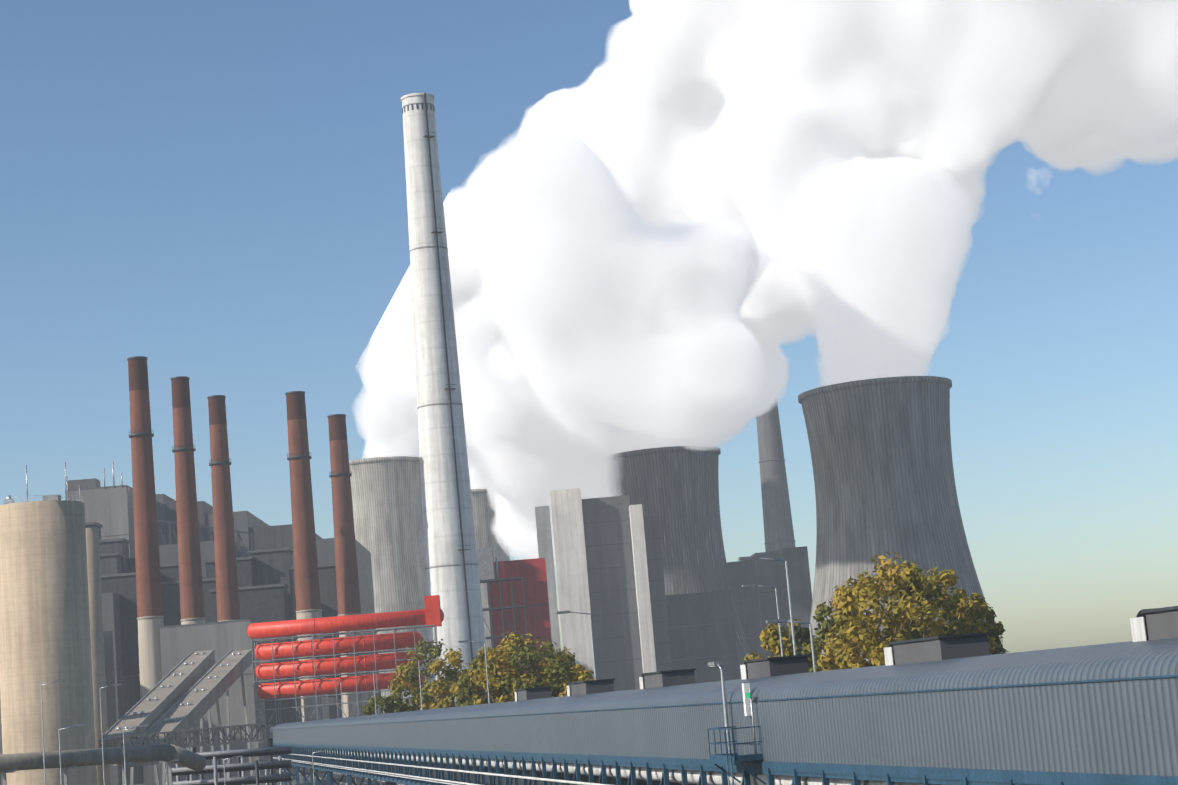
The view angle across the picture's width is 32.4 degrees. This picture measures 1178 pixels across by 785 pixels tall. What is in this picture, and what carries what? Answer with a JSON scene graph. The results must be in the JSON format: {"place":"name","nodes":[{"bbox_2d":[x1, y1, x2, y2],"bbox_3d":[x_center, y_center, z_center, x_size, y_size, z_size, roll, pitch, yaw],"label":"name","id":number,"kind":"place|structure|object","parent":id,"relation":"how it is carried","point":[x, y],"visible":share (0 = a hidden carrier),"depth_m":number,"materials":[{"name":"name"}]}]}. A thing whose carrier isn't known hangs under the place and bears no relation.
{"place":"outdoors","nodes":[
{"label":"outdoors","id":0,"kind":"place"},
{"bbox_2d":[0,699,2,784],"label":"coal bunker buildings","id":1,"kind":"structure","parent":0,"point":[1,778],"depth_m":509.67,"materials":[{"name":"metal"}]},
{"bbox_2d":[128,770,404,784],"bbox_3d":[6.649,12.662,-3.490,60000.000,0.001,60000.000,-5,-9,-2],"label":"ground","id":2,"kind":"structure","parent":0,"point":[324,782],"depth_m":489.67,"materials":[{"name":"grey concrete"}]},
{"bbox_2d":[0,465,96,784],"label":"coal silo","id":3,"kind":"object","parent":2,"relation":"on","point":[45,638],"visible":1,"depth_m":384.91,"materials":[{"name":"concrete"}]},
{"bbox_2d":[85,528,109,784],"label":"concrete column","id":4,"kind":"object","parent":2,"relation":"on","point":[95,610],"visible":0.35,"depth_m":420.15,"materials":[{"name":"concrete"}]},
{"bbox_2d":[127,356,163,784],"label":"brick chimney","id":5,"kind":"object","parent":2,"relation":"on","point":[150,617],"visible":0.71,"depth_m":545.25,"materials":[{"name":"brick"}]},
{"bbox_2d":[98,619,268,784],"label":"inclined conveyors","id":6,"kind":"object","parent":2,"relation":"on","point":[206,681],"visible":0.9,"depth_m":513.81,"materials":[{"name":"grey metal"}]},
{"bbox_2d":[170,376,204,624],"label":"brick chimney","id":7,"kind":"object","parent":2,"relation":"on","point":[191,584],"visible":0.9,"depth_m":572.34,"materials":[{"name":"brick"}]},
{"bbox_2d":[64,462,380,784],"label":"boiler house","id":8,"kind":"structure","parent":2,"relation":"on","point":[265,569],"depth_m":627.95,"materials":[{"name":"metal"}]},
{"bbox_2d":[207,395,239,621],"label":"brick chimney","id":9,"kind":"object","parent":2,"relation":"on","point":[227,595],"visible":0.52,"depth_m":597.76,"materials":[{"name":"brick"}]},
{"bbox_2d":[285,391,329,772],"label":"brick chimney","id":10,"kind":"object","parent":2,"relation":"on","point":[307,595],"visible":0.75,"depth_m":577.65,"materials":[{"name":"brick"}]},
{"bbox_2d":[247,595,443,783],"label":"rack","id":11,"kind":"object","parent":2,"relation":"on","point":[431,614],"visible":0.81,"depth_m":494.15,"materials":[{"name":"red metal"}]},
{"bbox_2d":[327,414,367,717],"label":"brick chimney","id":12,"kind":"object","parent":2,"relation":"on","point":[348,593],"visible":0.67,"depth_m":618.22,"materials":[{"name":"brick"}]},
{"bbox_2d":[362,692,411,784],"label":"tree","id":13,"kind":"object","parent":2,"relation":"on","point":[391,706],"visible":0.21,"depth_m":286.55,"materials":[{"name":"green plant"}]},
{"bbox_2d":[349,456,429,712],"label":"cooling tower","id":14,"kind":"structure","parent":2,"relation":"on","point":[387,509],"depth_m":973.52,"materials":[{"name":"concrete"}]},
{"bbox_2d":[0,584,815,784],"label":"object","id":15,"kind":"structure","parent":2,"relation":"on","point":[194,762],"depth_m":249.55,"materials":[{"name":"metal"}]},
{"bbox_2d":[388,657,434,710],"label":"tree","id":16,"kind":"object","parent":2,"relation":"on","point":[402,669],"visible":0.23,"depth_m":296.18,"materials":[{"name":"yellow plant"}]},
{"bbox_2d":[392,638,464,710],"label":"tree","id":17,"kind":"object","parent":2,"relation":"on","point":[448,672],"visible":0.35,"depth_m":294.98,"materials":[{"name":"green plant"}]},
{"bbox_2d":[401,93,485,704],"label":"chimney","id":18,"kind":"object","parent":2,"relation":"on","point":[451,569],"visible":0.77,"depth_m":597.44,"materials":[{"name":"white concrete"}]},
{"bbox_2d":[419,647,481,709],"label":"tree","id":19,"kind":"object","parent":2,"relation":"on","point":[454,660],"visible":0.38,"depth_m":291.15,"materials":[{"name":"yellow plant"}]},
{"bbox_2d":[447,655,502,706],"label":"tree","id":20,"kind":"object","parent":2,"relation":"on","point":[465,680],"visible":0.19,"depth_m":258.32,"materials":[{"name":"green plant"}]},
{"bbox_2d":[471,488,509,663],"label":"cooling tower","id":21,"kind":"structure","parent":2,"relation":"on","point":[483,515],"depth_m":1076.31,"materials":[{"name":"concrete"}]},
{"bbox_2d":[466,642,529,705],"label":"tree","id":22,"kind":"object","parent":2,"relation":"on","point":[477,685],"visible":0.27,"depth_m":255.78,"materials":[{"name":"yellow plant"}]},
{"bbox_2d":[477,547,551,697],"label":"industrial building","id":23,"kind":"structure","parent":2,"relation":"on","point":[518,598],"depth_m":635.01,"materials":[{"name":"metal"}]},
{"bbox_2d":[483,631,553,702],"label":"tree","id":24,"kind":"object","parent":2,"relation":"on","point":[515,647],"visible":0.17,"depth_m":258.12,"materials":[{"name":"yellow plant"}]},
{"bbox_2d":[499,638,569,702],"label":"tree","id":25,"kind":"object","parent":2,"relation":"on","point":[556,668],"visible":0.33,"depth_m":254.22,"materials":[{"name":"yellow plant"}]},
{"bbox_2d":[531,646,592,696],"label":"tree","id":26,"kind":"object","parent":2,"relation":"on","point":[569,659],"visible":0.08,"depth_m":259.05,"materials":[{"name":"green plant"}]},
{"bbox_2d":[559,664,593,696],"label":"tree","id":27,"kind":"object","parent":2,"relation":"on","point":[577,672],"visible":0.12,"depth_m":253.28,"materials":[{"name":"yellow plant"}]},
{"bbox_2d":[535,488,811,696],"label":"absorber buildings","id":28,"kind":"structure","parent":2,"relation":"on","point":[609,565],"depth_m":803.95,"materials":[{"name":"grey metal"}]},
{"bbox_2d":[605,446,750,678],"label":"cooling tower","id":29,"kind":"structure","parent":2,"relation":"on","point":[675,489],"depth_m":888.35,"materials":[{"name":"concrete"}]},
{"bbox_2d":[270,556,1177,784],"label":"conveyor gallery","id":30,"kind":"object","parent":2,"relation":"on","point":[963,709],"visible":1,"depth_m":68.06,"materials":[{"name":"metal"}]},
{"bbox_2d":[744,623,798,659],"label":"tree","id":31,"kind":"object","parent":2,"relation":"on","point":[769,637],"visible":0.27,"depth_m":212.59,"materials":[{"name":"yellow plant"}]},
{"bbox_2d":[756,400,795,551],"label":"chimney","id":32,"kind":"object","parent":2,"relation":"on","point":[778,526],"visible":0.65,"depth_m":1136.51,"materials":[{"name":"concrete"}]},
{"bbox_2d":[772,618,824,667],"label":"tree","id":33,"kind":"object","parent":2,"relation":"on","point":[801,634],"visible":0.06,"depth_m":222.75,"materials":[{"name":"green plant"}]},
{"bbox_2d":[799,599,868,671],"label":"tree","id":34,"kind":"object","parent":2,"relation":"on","point":[825,610],"visible":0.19,"depth_m":209.82,"materials":[{"name":"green plant"}]},
{"bbox_2d":[817,581,883,670],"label":"tree","id":35,"kind":"object","parent":2,"relation":"on","point":[830,661],"visible":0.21,"depth_m":202.08,"materials":[{"name":"yellow plant"}]},
{"bbox_2d":[828,568,916,668],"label":"tree","id":36,"kind":"object","parent":2,"relation":"on","point":[846,656],"visible":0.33,"depth_m":197.34,"materials":[{"name":"yellow plant"}]},
{"bbox_2d":[798,376,1004,660],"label":"cooling tower","id":37,"kind":"structure","parent":2,"relation":"on","point":[882,462],"depth_m":733.83,"materials":[{"name":"concrete"}]},
{"bbox_2d":[851,551,959,665],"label":"tree","id":38,"kind":"object","parent":2,"relation":"on","point":[909,577],"visible":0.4,"depth_m":193.46,"materials":[{"name":"yellow plant"}]},
{"bbox_2d":[874,568,964,665],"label":"tree","id":39,"kind":"object","parent":2,"relation":"on","point":[958,626],"visible":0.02,"depth_m":196.48,"materials":[{"name":"yellow plant"}]},
{"bbox_2d":[902,567,996,652],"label":"tree","id":40,"kind":"object","parent":2,"relation":"on","point":[967,606],"visible":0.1,"depth_m":201.71,"materials":[{"name":"yellow plant"}]},
{"bbox_2d":[936,588,1003,654],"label":"tree","id":41,"kind":"object","parent":2,"relation":"on","point":[992,626],"visible":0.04,"depth_m":205.89,"materials":[{"name":"yellow plant"}]},
{"bbox_2d":[965,597,1008,654],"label":"tree","id":42,"kind":"object","parent":2,"relation":"on","point":[991,615],"visible":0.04,"depth_m":207.61,"materials":[{"name":"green plant"}]},
{"bbox_2d":[282,767,403,784],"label":"service road","id":43,"kind":"structure","parent":0,"point":[337,777],"depth_m":480.33,"materials":[{"name":"grey asphalt"}]},
{"bbox_2d":[0,0,1177,652],"label":"sky","id":44,"kind":"structure","parent":0,"point":[668,223],"materials":[{"name":"blue"}]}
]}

